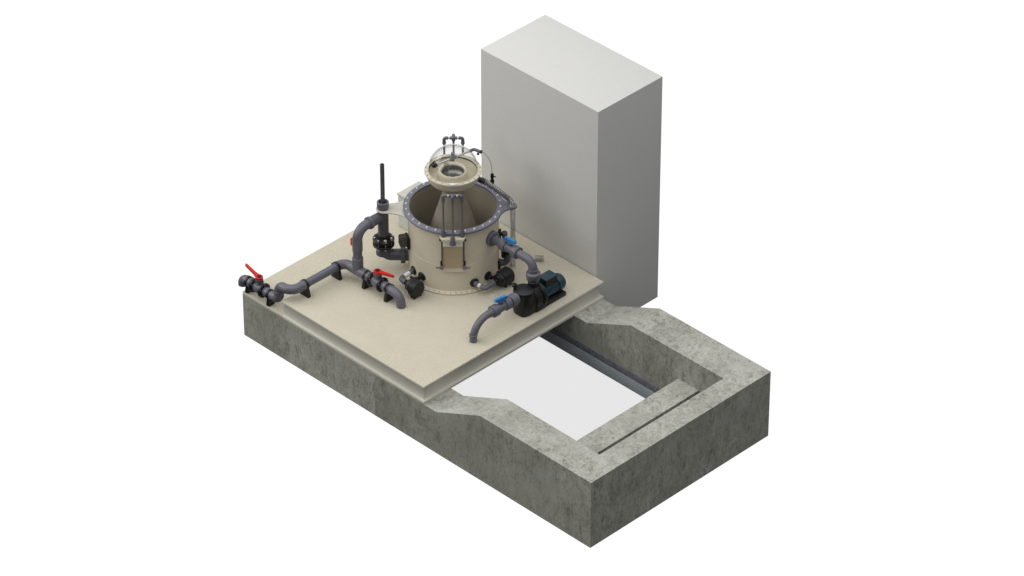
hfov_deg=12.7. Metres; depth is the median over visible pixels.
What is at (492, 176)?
air line
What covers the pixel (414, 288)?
circulation pump
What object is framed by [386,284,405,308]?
end elbow
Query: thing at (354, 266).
inlet pipe
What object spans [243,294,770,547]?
concrete basin
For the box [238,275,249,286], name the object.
end elbow
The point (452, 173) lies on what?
foam collector
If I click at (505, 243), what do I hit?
union valve
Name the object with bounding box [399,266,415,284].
pump pipe
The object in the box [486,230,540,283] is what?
discharge pipe
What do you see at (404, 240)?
junction box
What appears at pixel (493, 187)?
corrugated hose
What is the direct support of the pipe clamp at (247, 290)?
on the equipment platform
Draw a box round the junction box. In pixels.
[398,232,409,249]
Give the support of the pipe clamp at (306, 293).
on the equipment platform
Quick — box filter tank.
[376,181,516,294]
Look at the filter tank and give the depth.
54.93 m
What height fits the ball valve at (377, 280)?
0.268 m
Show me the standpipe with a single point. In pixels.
(383, 241)
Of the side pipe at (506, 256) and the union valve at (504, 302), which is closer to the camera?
the union valve at (504, 302)
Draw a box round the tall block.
[481,15,662,306]
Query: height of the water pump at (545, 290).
0.438 m
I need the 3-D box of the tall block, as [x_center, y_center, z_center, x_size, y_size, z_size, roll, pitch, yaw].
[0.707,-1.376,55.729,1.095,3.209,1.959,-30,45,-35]
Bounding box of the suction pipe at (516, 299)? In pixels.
[469,293,521,342]
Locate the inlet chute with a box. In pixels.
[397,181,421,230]
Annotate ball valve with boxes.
[245,263,270,297]
[364,268,393,291]
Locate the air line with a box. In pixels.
[490,173,495,182]
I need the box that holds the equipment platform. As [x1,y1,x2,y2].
[243,214,603,403]
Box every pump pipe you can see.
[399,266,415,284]
[470,278,495,289]
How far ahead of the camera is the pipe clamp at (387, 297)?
54.82 m
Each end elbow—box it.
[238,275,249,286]
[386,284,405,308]
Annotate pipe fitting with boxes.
[410,272,425,280]
[484,271,492,279]
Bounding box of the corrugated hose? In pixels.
[477,177,515,260]
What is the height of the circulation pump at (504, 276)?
0.210 m
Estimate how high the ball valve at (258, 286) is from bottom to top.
0.277 m
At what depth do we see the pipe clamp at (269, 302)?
55.11 m
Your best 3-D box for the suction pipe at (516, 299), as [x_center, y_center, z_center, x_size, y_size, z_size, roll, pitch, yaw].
[-0.208,0.342,54.307,0.800,0.343,0.164,-30,45,-35]
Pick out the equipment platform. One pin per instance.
(422, 349)
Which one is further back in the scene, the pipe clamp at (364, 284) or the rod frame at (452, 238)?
the pipe clamp at (364, 284)
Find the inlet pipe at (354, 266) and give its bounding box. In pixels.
[268,219,371,301]
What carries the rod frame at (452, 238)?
attached to the filter tank
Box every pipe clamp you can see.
[243,276,253,293]
[265,289,274,306]
[300,279,310,297]
[331,261,341,280]
[362,270,370,288]
[384,283,394,301]
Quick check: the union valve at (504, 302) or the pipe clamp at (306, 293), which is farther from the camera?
the pipe clamp at (306, 293)
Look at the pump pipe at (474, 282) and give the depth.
54.94 m
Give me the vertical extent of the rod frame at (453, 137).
0.700 m
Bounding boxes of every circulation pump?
[405,279,423,298]
[493,266,514,287]
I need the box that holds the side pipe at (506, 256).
[498,229,510,268]
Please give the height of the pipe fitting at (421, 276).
0.116 m
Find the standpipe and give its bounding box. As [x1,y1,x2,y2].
[364,163,408,262]
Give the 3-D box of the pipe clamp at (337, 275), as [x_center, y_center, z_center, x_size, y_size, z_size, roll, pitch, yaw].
[-2.106,-0.217,55.199,0.042,0.224,0.150,-30,45,-35]
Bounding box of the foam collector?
[424,144,482,229]
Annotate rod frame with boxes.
[440,194,464,245]
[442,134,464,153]
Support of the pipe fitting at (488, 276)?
attached to the filter tank
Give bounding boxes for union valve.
[488,295,512,317]
[498,236,522,258]
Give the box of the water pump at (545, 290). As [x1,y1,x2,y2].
[512,270,565,316]

